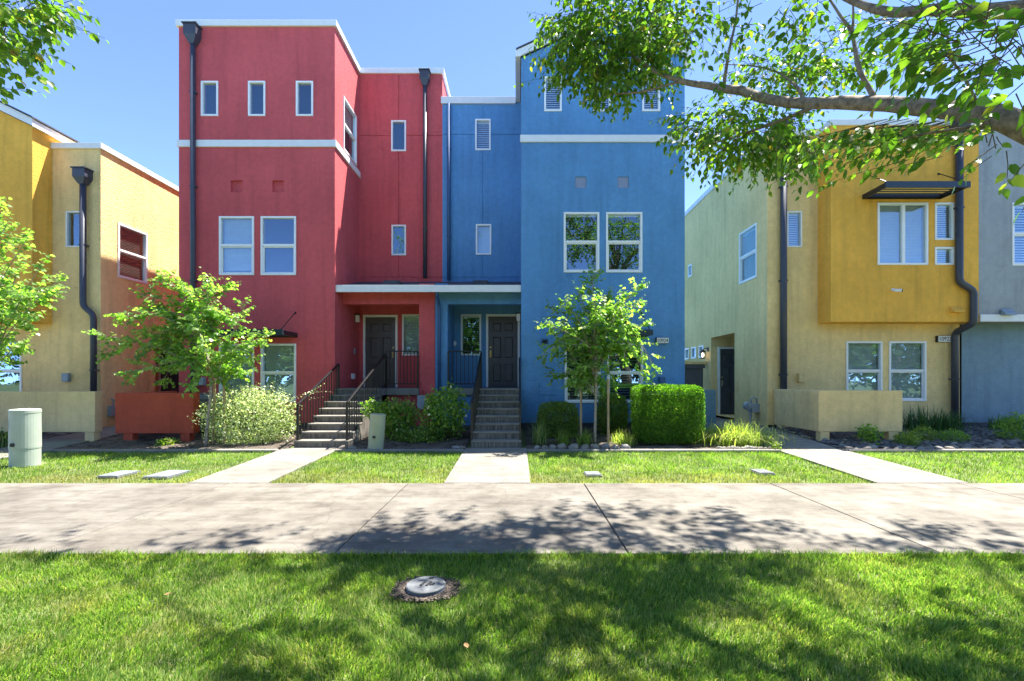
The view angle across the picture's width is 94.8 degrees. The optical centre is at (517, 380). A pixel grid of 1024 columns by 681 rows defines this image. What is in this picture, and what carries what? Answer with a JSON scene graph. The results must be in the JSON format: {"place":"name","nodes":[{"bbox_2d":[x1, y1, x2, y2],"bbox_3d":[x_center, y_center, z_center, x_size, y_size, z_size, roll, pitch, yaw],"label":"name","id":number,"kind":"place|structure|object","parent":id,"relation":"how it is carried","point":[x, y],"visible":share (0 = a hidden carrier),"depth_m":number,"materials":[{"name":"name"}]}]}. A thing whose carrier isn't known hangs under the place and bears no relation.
{"place":"outdoors","nodes":[
{"label":"outdoors","id":0,"kind":"place"},
{"bbox_2d":[0,450,271,482],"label":"lawn","id":1,"kind":"structure","parent":0,"point":[34,472],"depth_m":8.63,"materials":[{"name":"green plant"}]},
{"bbox_2d":[272,450,462,482],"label":"lawn","id":2,"kind":"structure","parent":0,"point":[399,455],"depth_m":8.47,"materials":[{"name":"green plant"}]},
{"bbox_2d":[0,483,1023,554],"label":"sidewalk","id":3,"kind":"structure","parent":0,"point":[488,518],"depth_m":5.50,"materials":[{"name":"concrete"}]},
{"bbox_2d":[4,485,977,556],"bbox_3d":[0.000,1.649,5.848,44.000,0.062,2.987,0,0,0],"label":"sidewalk joint filler","id":4,"kind":"object","parent":3,"relation":"on","point":[528,555],"visible":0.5,"depth_m":4.36,"materials":[{"name":"rubber"}]},
{"bbox_2d":[0,407,1023,680],"bbox_3d":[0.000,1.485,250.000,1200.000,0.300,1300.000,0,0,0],"label":"ground","id":5,"kind":"structure","parent":0,"point":[464,587],"depth_m":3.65,"materials":[{"name":"plant"}]},
{"bbox_2d":[8,408,41,467],"bbox_3d":[-9.143,1.051,8.738,0.437,1.062,0.461,0,0,0],"label":"utility pedestal","id":6,"kind":"object","parent":5,"relation":"on","point":[24,436],"visible":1,"depth_m":8.60,"materials":[{"name":"metal"}]},
{"bbox_2d":[0,196,69,381],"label":"young tree","id":7,"kind":"object","parent":5,"relation":"on","point":[18,292],"visible":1,"depth_m":9.79,"materials":[{"name":"green plant"}]},
{"bbox_2d":[0,0,108,103],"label":"street tree","id":8,"kind":"object","parent":5,"relation":"on","point":[46,13],"visible":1,"depth_m":4.24,"materials":[{"name":"green plant"}]},
{"bbox_2d":[0,426,121,458],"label":"walkway","id":9,"kind":"structure","parent":5,"relation":"on","point":[64,440],"depth_m":11.23,"materials":[{"name":"concrete"}]},
{"bbox_2d":[0,101,178,427],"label":"yellow house","id":10,"kind":"structure","parent":5,"relation":"on","point":[101,220],"depth_m":13.20,"materials":[{"name":"paint"}]},
{"bbox_2d":[0,341,21,390],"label":"window","id":11,"kind":"structure","parent":10,"relation":"in","point":[12,375],"depth_m":13.31,"materials":[{"name":"glass"}]},
{"bbox_2d":[66,211,78,246],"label":"window","id":12,"kind":"structure","parent":10,"relation":"in","point":[75,214],"depth_m":13.30,"materials":[{"name":"plastic"}]},
{"bbox_2d":[118,222,147,284],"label":"window","id":13,"kind":"structure","parent":10,"relation":"in","point":[129,256],"depth_m":14.43,"materials":[{"name":"plastic"}]},
{"bbox_2d":[158,347,178,392],"bbox_3d":[-12.409,-0.004,16.970,1.020,2.407,0.080,0,0,0],"label":"door","id":14,"kind":"structure","parent":10,"relation":"in","point":[175,377],"depth_m":16.98,"materials":[{"name":"paint"}]},
{"bbox_2d":[97,470,140,478],"bbox_3d":[-6.746,1.613,7.980,0.359,0.099,0.496,0,0,0],"label":"box lid","id":15,"kind":"object","parent":5,"relation":"on","point":[118,474],"visible":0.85,"depth_m":7.90,"materials":[{"name":"stone"}]},
{"bbox_2d":[41,449,278,452],"bbox_3d":[-7.670,1.537,10.095,5.052,0.124,0.150,0,0,0],"label":"concrete edging","id":16,"kind":"object","parent":5,"relation":"on","point":[159,450],"visible":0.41,"depth_m":10.02,"materials":[{"name":"grey concrete"}]},
{"bbox_2d":[142,470,190,479],"bbox_3d":[-5.919,1.613,7.968,0.423,0.099,0.582,0,0,0],"label":"box lid","id":17,"kind":"object","parent":5,"relation":"on","point":[166,474],"visible":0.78,"depth_m":7.85,"materials":[{"name":"stone"}]},
{"bbox_2d":[189,448,337,482],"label":"walkway","id":18,"kind":"structure","parent":5,"relation":"on","point":[270,467],"depth_m":8.43,"materials":[{"name":"concrete"}]},
{"bbox_2d":[175,20,449,427],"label":"red townhouse","id":19,"kind":"structure","parent":5,"relation":"on","point":[310,185],"depth_m":13.00,"materials":[{"name":"paint"}]},
{"bbox_2d":[201,81,217,115],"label":"window","id":20,"kind":"structure","parent":19,"relation":"in","point":[211,91],"depth_m":13.22,"materials":[{"name":"plastic"}]},
{"bbox_2d":[219,216,253,274],"bbox_3d":[-7.748,-3.716,13.124,1.070,1.730,0.292,0,0,0],"label":"window","id":21,"kind":"structure","parent":19,"relation":"in","point":[236,255],"depth_m":13.12,"materials":[{"name":"glass"}]},
{"bbox_2d":[219,344,253,401],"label":"window","id":22,"kind":"structure","parent":19,"relation":"in","point":[245,367],"depth_m":13.12,"materials":[{"name":"glass"}]},
{"bbox_2d":[248,81,265,115],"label":"window","id":23,"kind":"structure","parent":19,"relation":"in","point":[259,92],"depth_m":13.07,"materials":[{"name":"glass"}]},
{"bbox_2d":[261,216,295,274],"bbox_3d":[-6.594,-3.716,13.124,1.080,1.730,0.292,0,0,0],"label":"window","id":24,"kind":"structure","parent":19,"relation":"in","point":[278,233],"depth_m":13.22,"materials":[{"name":"glass"}]},
{"bbox_2d":[261,344,295,401],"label":"window","id":25,"kind":"structure","parent":19,"relation":"in","point":[278,364],"depth_m":13.12,"materials":[{"name":"glass"}]},
{"bbox_2d":[296,81,312,115],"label":"window","id":26,"kind":"structure","parent":19,"relation":"in","point":[306,92],"depth_m":13.22,"materials":[{"name":"glass"}]},
{"bbox_2d":[343,96,356,165],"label":"window","id":27,"kind":"structure","parent":19,"relation":"in","point":[347,119],"depth_m":14.42,"materials":[{"name":"plastic"}]},
{"bbox_2d":[363,315,397,386],"bbox_3d":[-4.364,-0.933,14.997,1.098,2.307,0.125,0,0,0],"label":"door","id":28,"kind":"structure","parent":19,"relation":"in","point":[380,332],"depth_m":15.02,"materials":[{"name":"paint"}]},
{"bbox_2d":[391,120,405,151],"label":"window","id":29,"kind":"structure","parent":19,"relation":"in","point":[398,127],"depth_m":15.22,"materials":[{"name":"glass"}]},
{"bbox_2d":[391,225,405,255],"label":"window","id":30,"kind":"structure","parent":19,"relation":"in","point":[398,232],"depth_m":15.22,"materials":[{"name":"plastic"}]},
{"bbox_2d":[385,351,418,387],"bbox_3d":[-3.324,-0.289,13.560,0.956,1.138,0.050,0,0,0],"label":"porch railing","id":31,"kind":"object","parent":19,"relation":"on","point":[417,383],"visible":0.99,"depth_m":13.55,"materials":[{"name":"black metal"}]},
{"bbox_2d":[402,314,418,355],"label":"window","id":32,"kind":"structure","parent":19,"relation":"in","point":[410,322],"depth_m":15.11,"materials":[{"name":"glass"}]},
{"bbox_2d":[294,388,381,447],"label":"entry stairs","id":33,"kind":"structure","parent":5,"relation":"on","point":[327,429],"depth_m":11.40,"materials":[{"name":"concrete"}]},
{"bbox_2d":[296,363,339,439],"bbox_3d":[-4.900,0.533,11.700,0.050,1.994,2.444,0,0,0],"label":"stair railing","id":34,"kind":"object","parent":33,"relation":"on","point":[337,367],"visible":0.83,"depth_m":11.43,"materials":[{"name":"black metal"}]},
{"bbox_2d":[346,354,385,439],"bbox_3d":[-3.800,0.393,12.000,0.050,2.274,3.044,0,0,0],"label":"stair railing","id":35,"kind":"object","parent":33,"relation":"on","point":[383,358],"visible":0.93,"depth_m":11.60,"materials":[{"name":"black metal"}]},
{"bbox_2d":[335,449,463,452],"bbox_3d":[-2.525,1.537,10.095,2.742,0.124,0.150,0,0,0],"label":"concrete edging","id":36,"kind":"object","parent":5,"relation":"on","point":[404,450],"visible":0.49,"depth_m":10.02,"materials":[{"name":"grey concrete"}]},
{"bbox_2d":[344,426,470,448],"bbox_3d":[-2.525,1.401,11.730,2.750,0.254,3.120,0,0,0],"label":"planting bed","id":37,"kind":"object","parent":5,"relation":"on","point":[423,446],"visible":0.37,"depth_m":10.94,"materials":[{"name":"soil"}]},
{"bbox_2d":[358,395,388,420],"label":"rose shrub","id":38,"kind":"object","parent":37,"relation":"on","point":[367,409],"visible":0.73,"depth_m":11.12,"materials":[{"name":"green plant"}]},
{"bbox_2d":[368,413,385,448],"bbox_3d":[-3.077,1.125,10.288,0.340,0.812,0.363,4,0,0],"label":"utility pedestal","id":39,"kind":"object","parent":37,"relation":"on","point":[376,434],"visible":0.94,"depth_m":10.16,"materials":[{"name":"metal"}]},
{"bbox_2d":[372,395,422,438],"bbox_3d":[-2.982,0.912,11.734,1.182,1.130,1.171,0,0,-43],"label":"rose shrub","id":40,"kind":"object","parent":37,"relation":"on","point":[394,419],"visible":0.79,"depth_m":11.54,"materials":[{"name":"green plant"}]},
{"bbox_2d":[385,422,447,443],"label":"shrub","id":41,"kind":"object","parent":37,"relation":"on","point":[412,436],"visible":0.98,"depth_m":11.16,"materials":[{"name":"green plant"}]},
{"bbox_2d":[416,377,477,440],"bbox_3d":[-1.785,0.693,11.633,1.362,1.557,1.320,0,0,28],"label":"rose shrub","id":42,"kind":"object","parent":37,"relation":"on","point":[435,410],"visible":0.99,"depth_m":11.41,"materials":[{"name":"green plant"}]},
{"bbox_2d":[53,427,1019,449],"bbox_3d":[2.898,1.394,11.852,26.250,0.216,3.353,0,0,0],"label":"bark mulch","id":43,"kind":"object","parent":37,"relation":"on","point":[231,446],"visible":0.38,"depth_m":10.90,"materials":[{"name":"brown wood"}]},
{"bbox_2d":[115,391,199,441],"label":"screen wall","id":44,"kind":"structure","parent":43,"relation":"on","point":[136,413],"depth_m":11.20,"materials":[{"name":"red paint"}]},
{"bbox_2d":[154,437,180,446],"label":"plant","id":45,"kind":"object","parent":43,"relation":"on","point":[164,442],"visible":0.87,"depth_m":10.74,"materials":[{"name":"green plant"}]},
{"bbox_2d":[81,264,275,445],"bbox_3d":[-7.754,-0.560,10.743,4.508,4.183,1.930,0,0,0],"label":"young tree","id":46,"kind":"object","parent":43,"relation":"on","point":[193,323],"visible":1,"depth_m":10.59,"materials":[{"name":"green plant"}]},
{"bbox_2d":[200,393,225,430],"bbox_3d":[-8.275,0.815,12.443,0.750,0.970,0.715,0,0,0],"label":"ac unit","id":47,"kind":"object","parent":43,"relation":"on","point":[204,397],"visible":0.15,"depth_m":12.10,"materials":[{"name":"metal"}]},
{"bbox_2d":[187,376,325,444],"bbox_3d":[-6.071,0.700,11.200,3.247,1.621,1.582,0,0,0],"label":"variegated bush","id":48,"kind":"object","parent":43,"relation":"on","point":[247,401],"visible":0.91,"depth_m":11.02,"materials":[{"name":"green plant"}]},
{"bbox_2d":[389,576,460,601],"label":"soil clods","id":49,"kind":"object","parent":5,"relation":"on","point":[445,593],"visible":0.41,"depth_m":3.54,"materials":[{"name":"soil"}]},
{"bbox_2d":[406,576,445,601],"bbox_3d":[-0.703,1.608,3.620,0.300,0.104,0.300,0,0,0],"label":"valve lid","id":50,"kind":"object","parent":5,"relation":"on","point":[423,586],"visible":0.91,"depth_m":3.57,"materials":[{"name":"stone"}]},
{"bbox_2d":[444,448,529,482],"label":"walkway","id":51,"kind":"structure","parent":5,"relation":"on","point":[471,465],"depth_m":8.51,"materials":[{"name":"concrete"}]},
{"bbox_2d":[471,388,520,447],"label":"entry stairs","id":52,"kind":"structure","parent":5,"relation":"on","point":[497,421],"depth_m":11.46,"materials":[{"name":"concrete"}]},
{"bbox_2d":[471,353,481,440],"bbox_3d":[-1.020,0.383,11.875,0.050,2.294,2.794,0,0,0],"label":"stair railing","id":53,"kind":"object","parent":52,"relation":"on","point":[476,391],"visible":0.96,"depth_m":11.59,"materials":[{"name":"black metal"}]},
{"bbox_2d":[519,357,520,439],"bbox_3d":[0.060,0.448,11.750,0.050,2.164,2.444,0,0,0],"label":"stair railing","id":54,"kind":"object","parent":52,"relation":"on","point":[519,398],"visible":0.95,"depth_m":10.70,"materials":[{"name":"black metal"}]},
{"bbox_2d":[431,9,691,428],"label":"blue townhouse","id":55,"kind":"structure","parent":5,"relation":"on","point":[545,195],"depth_m":13.00,"materials":[{"name":"paint"}]},
{"bbox_2d":[447,351,481,387],"bbox_3d":[-1.520,-0.289,13.560,0.984,1.138,0.050,0,0,0],"label":"porch railing","id":56,"kind":"object","parent":55,"relation":"on","point":[460,366],"visible":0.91,"depth_m":13.55,"materials":[{"name":"black metal"}]},
{"bbox_2d":[461,314,480,355],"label":"window","id":57,"kind":"structure","parent":55,"relation":"in","point":[470,323],"depth_m":15.22,"materials":[{"name":"glass"}]},
{"bbox_2d":[475,119,490,150],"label":"window","id":58,"kind":"structure","parent":55,"relation":"in","point":[482,126],"depth_m":15.12,"materials":[{"name":"plastic"}]},
{"bbox_2d":[476,224,491,254],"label":"window","id":59,"kind":"structure","parent":55,"relation":"in","point":[483,231],"depth_m":15.12,"materials":[{"name":"glass"}]},
{"bbox_2d":[486,314,519,386],"bbox_3d":[-0.462,-0.944,14.997,1.075,2.329,0.125,0,0,0],"label":"door","id":60,"kind":"structure","parent":55,"relation":"in","point":[501,329],"depth_m":15.02,"materials":[{"name":"paint"}]},
{"bbox_2d":[544,76,561,110],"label":"window","id":61,"kind":"structure","parent":55,"relation":"in","point":[550,99],"depth_m":13.12,"materials":[{"name":"plastic"}]},
{"bbox_2d":[564,212,598,272],"bbox_3d":[1.766,-3.811,13.124,1.089,1.767,0.292,0,0,0],"label":"window","id":62,"kind":"structure","parent":55,"relation":"in","point":[581,229],"depth_m":13.22,"materials":[{"name":"glass"}]},
{"bbox_2d":[565,343,600,402],"bbox_3d":[1.799,-0.207,13.124,1.099,1.758,0.292,0,0,0],"label":"window","id":63,"kind":"structure","parent":55,"relation":"in","point":[569,395],"depth_m":13.22,"materials":[{"name":"plastic"}]},
{"bbox_2d":[606,212,641,272],"bbox_3d":[2.944,-3.811,13.124,1.108,1.767,0.292,0,0,0],"label":"window","id":64,"kind":"structure","parent":55,"relation":"in","point":[623,229],"depth_m":13.22,"materials":[{"name":"glass"}]},
{"bbox_2d":[607,343,642,402],"bbox_3d":[2.967,-0.207,13.124,1.099,1.758,0.292,0,0,0],"label":"window","id":65,"kind":"structure","parent":55,"relation":"in","point":[629,378],"depth_m":13.22,"materials":[{"name":"glass"}]},
{"bbox_2d":[642,76,659,110],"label":"window","id":66,"kind":"structure","parent":55,"relation":"in","point":[656,102],"depth_m":13.11,"materials":[{"name":"plastic"}]},
{"bbox_2d":[525,426,767,448],"bbox_3d":[2.910,1.399,11.730,5.420,0.266,3.120,0,0,0],"label":"planting bed","id":67,"kind":"object","parent":5,"relation":"on","point":[529,445],"visible":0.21,"depth_m":10.85,"materials":[{"name":"soil"}]},
{"bbox_2d":[525,420,549,444],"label":"spiky clump","id":68,"kind":"object","parent":67,"relation":"on","point":[538,436],"visible":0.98,"depth_m":10.86,"materials":[{"name":"green plant"}]},
{"bbox_2d":[536,400,579,437],"bbox_3d":[1.035,0.969,11.896,1.195,0.951,1.019,0,0,0],"label":"clipped shrub","id":69,"kind":"object","parent":67,"relation":"on","point":[557,409],"visible":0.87,"depth_m":11.62,"materials":[{"name":"green plant"}]},
{"bbox_2d":[549,426,575,445],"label":"spiky clump","id":70,"kind":"object","parent":67,"relation":"on","point":[564,438],"visible":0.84,"depth_m":10.82,"materials":[{"name":"green plant"}]},
{"bbox_2d":[571,430,592,445],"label":"spiky clump","id":71,"kind":"object","parent":67,"relation":"on","point":[583,439],"visible":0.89,"depth_m":10.76,"materials":[{"name":"green plant"}]},
{"bbox_2d":[533,264,664,442],"bbox_3d":[1.866,-0.668,10.977,3.039,4.370,1.818,0,0,0],"label":"young tree","id":72,"kind":"object","parent":67,"relation":"on","point":[598,315],"visible":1,"depth_m":10.86,"materials":[{"name":"green plant"}]},
{"bbox_2d":[607,379,608,442],"bbox_3d":[2.091,0.819,10.850,0.050,1.702,0.050,0,0,23],"label":"tree stake","id":73,"kind":"object","parent":67,"relation":"on","point":[607,410],"visible":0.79,"depth_m":10.83,"materials":[{"name":"brown wood"}]},
{"bbox_2d":[596,393,629,435],"bbox_3d":[2.445,0.850,12.206,0.916,1.138,0.842,0,0,0],"label":"clipped shrub","id":74,"kind":"object","parent":67,"relation":"on","point":[618,409],"visible":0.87,"depth_m":11.97,"materials":[{"name":"green plant"}]},
{"bbox_2d":[609,427,638,445],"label":"straw clump","id":75,"kind":"object","parent":67,"relation":"on","point":[619,439],"visible":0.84,"depth_m":10.81,"materials":[{"name":"green plant"}]},
{"bbox_2d":[629,383,705,444],"bbox_3d":[3.521,0.802,11.177,1.653,1.498,1.251,0,0,0],"label":"clipped hedge","id":76,"kind":"object","parent":67,"relation":"on","point":[669,415],"visible":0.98,"depth_m":10.68,"materials":[{"name":"green plant"}]},
{"bbox_2d":[632,390,715,432],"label":"screen wall","id":77,"kind":"structure","parent":67,"relation":"on","point":[710,405],"depth_m":12.00,"materials":[{"name":"blue paint"}]},
{"bbox_2d":[684,418,807,446],"bbox_3d":[5.073,1.157,11.077,3.121,0.642,2.663,0,0,0],"label":"clump","id":78,"kind":"object","parent":67,"relation":"on","point":[737,435],"visible":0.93,"depth_m":10.79,"materials":[{"name":"green plant"}]},
{"bbox_2d":[527,449,780,452],"bbox_3d":[2.910,1.537,10.095,5.412,0.124,0.150,0,0,0],"label":"concrete edging","id":79,"kind":"object","parent":5,"relation":"on","point":[645,450],"visible":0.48,"depth_m":10.02,"materials":[{"name":"grey concrete"}]},
{"bbox_2d":[514,0,1023,224],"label":"street tree","id":80,"kind":"object","parent":5,"relation":"on","point":[985,112],"visible":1,"depth_m":4.48,"materials":[{"name":"green plant"}]},
{"bbox_2d":[685,119,979,426],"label":"yellow house","id":81,"kind":"structure","parent":5,"relation":"on","point":[784,289],"depth_m":13.20,"materials":[{"name":"paint"}]},
{"bbox_2d":[685,361,706,388],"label":"side gate","id":82,"kind":"structure","parent":81,"relation":"attached to","point":[693,372],"depth_m":17.50,"materials":[{"name":"grey metal"}]},
{"bbox_2d":[717,347,734,413],"bbox_3d":[7.732,-0.004,16.947,1.020,2.407,0.125,0,0,0],"label":"door","id":83,"kind":"structure","parent":81,"relation":"in","point":[725,355],"depth_m":16.98,"materials":[{"name":"paint"}]},
{"bbox_2d":[739,222,756,284],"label":"window","id":84,"kind":"structure","parent":81,"relation":"in","point":[750,256],"depth_m":14.52,"materials":[{"name":"plastic"}]},
{"bbox_2d":[743,397,759,424],"bbox_3d":[6.848,0.910,13.737,0.604,0.880,0.324,0,0,-13],"label":"gas meter","id":85,"kind":"object","parent":81,"relation":"attached to","point":[750,408],"visible":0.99,"depth_m":13.61,"materials":[{"name":"grey metal"}]},
{"bbox_2d":[787,211,801,246],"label":"window","id":86,"kind":"structure","parent":81,"relation":"in","point":[792,217],"depth_m":13.31,"materials":[{"name":"glass"}]},
{"bbox_2d":[846,341,882,389],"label":"window","id":87,"kind":"structure","parent":81,"relation":"in","point":[861,361],"depth_m":13.32,"materials":[{"name":"plastic"}]},
{"bbox_2d":[877,202,927,264],"bbox_3d":[10.342,-3.937,12.703,1.356,1.674,0.149,0,0,0],"label":"window","id":88,"kind":"structure","parent":81,"relation":"in","point":[899,235],"depth_m":12.77,"materials":[{"name":"glass"}]},
{"bbox_2d":[889,341,926,400],"bbox_3d":[10.927,-0.258,13.324,1.150,1.783,0.292,0,0,0],"label":"window","id":89,"kind":"structure","parent":81,"relation":"in","point":[904,356],"depth_m":13.32,"materials":[{"name":"glass"}]},
{"bbox_2d":[935,202,953,239],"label":"window","id":90,"kind":"structure","parent":81,"relation":"in","point":[941,217],"depth_m":12.72,"materials":[{"name":"plastic"}]},
{"bbox_2d":[935,247,953,264],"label":"window","id":91,"kind":"structure","parent":81,"relation":"in","point":[940,252],"depth_m":12.71,"materials":[{"name":"plastic"}]},
{"bbox_2d":[716,417,968,482],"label":"walkway","id":92,"kind":"structure","parent":5,"relation":"on","point":[866,468],"depth_m":8.86,"materials":[{"name":"concrete"}]},
{"bbox_2d":[768,426,1022,449],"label":"planting bed","id":93,"kind":"object","parent":5,"relation":"on","point":[843,448],"visible":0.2,"depth_m":11.00,"materials":[{"name":"soil"}]},
{"bbox_2d":[3,426,1023,447],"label":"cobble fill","id":94,"kind":"object","parent":93,"relation":"on","point":[974,432],"visible":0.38,"depth_m":11.41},
{"bbox_2d":[773,389,901,440],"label":"screen wall","id":95,"kind":"structure","parent":93,"relation":"on","point":[823,413],"depth_m":11.20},
{"bbox_2d":[853,424,884,444],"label":"plant","id":96,"kind":"object","parent":93,"relation":"on","point":[868,433],"visible":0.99,"depth_m":10.85,"materials":[{"name":"green plant"}]},
{"bbox_2d":[891,430,921,445],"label":"mound shrub","id":97,"kind":"object","parent":93,"relation":"on","point":[910,438],"visible":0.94,"depth_m":10.73,"materials":[{"name":"green plant"}]},
{"bbox_2d":[905,424,940,441],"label":"mound shrub","id":98,"kind":"object","parent":93,"relation":"on","point":[925,437],"visible":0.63,"depth_m":11.23,"materials":[{"name":"green plant"}]},
{"bbox_2d":[902,402,958,433],"bbox_3d":[10.747,0.960,12.563,1.800,0.799,1.343,0,0,19],"label":"lily clump","id":99,"kind":"object","parent":93,"relation":"on","point":[919,421],"visible":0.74,"depth_m":12.41,"materials":[{"name":"green plant"}]},
{"bbox_2d":[933,427,971,441],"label":"mound shrub","id":100,"kind":"object","parent":93,"relation":"on","point":[960,434],"visible":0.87,"depth_m":11.12,"materials":[{"name":"green plant"}]},
{"bbox_2d":[929,408,980,431],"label":"lily clump","id":101,"kind":"object","parent":93,"relation":"on","point":[953,425],"visible":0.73,"depth_m":12.41,"materials":[{"name":"green plant"}]},
{"bbox_2d":[969,411,1021,431],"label":"lily clump","id":102,"kind":"object","parent":93,"relation":"on","point":[990,423],"visible":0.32,"depth_m":12.65,"materials":[{"name":"green plant"}]},
{"bbox_2d":[985,411,1023,440],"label":"mound shrub","id":103,"kind":"object","parent":93,"relation":"on","point":[1003,422],"visible":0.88,"depth_m":11.36,"materials":[{"name":"green plant"}]},
{"bbox_2d":[845,449,1023,452],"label":"concrete edging","id":104,"kind":"object","parent":5,"relation":"on","point":[931,450],"visible":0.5,"depth_m":10.02,"materials":[{"name":"grey concrete"}]},
{"bbox_2d":[960,129,1023,425],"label":"grey townhouse","id":105,"kind":"structure","parent":5,"relation":"on","point":[992,362],"depth_m":12.65,"materials":[{"name":"paint"}]},
{"bbox_2d":[1012,202,1023,265],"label":"window","id":106,"kind":"structure","parent":105,"relation":"in","point":[1018,227],"depth_m":12.76,"materials":[{"name":"plastic"}]},
{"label":"planting bed","id":107,"kind":"structure","parent":5,"relation":"on","visible":0},
{"bbox_2d":[0,391,102,441],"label":"screen wall","id":108,"kind":"structure","parent":107,"relation":"on","point":[72,411],"depth_m":11.20,"materials":[{"name":"beige paint"}]},
{"bbox_2d":[0,0,1023,210],"label":"sky","id":109,"kind":"structure","parent":0,"point":[122,94],"materials":[{"name":"blue"}]},
{"bbox_2d":[528,450,874,483],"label":"lawn","id":110,"kind":"structure","parent":0,"point":[701,458],"depth_m":8.45,"materials":[{"name":"green plant"}]},
{"bbox_2d":[852,451,1023,482],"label":"lawn","id":111,"kind":"structure","parent":0,"point":[1006,461],"depth_m":8.86,"materials":[{"name":"green plant"}]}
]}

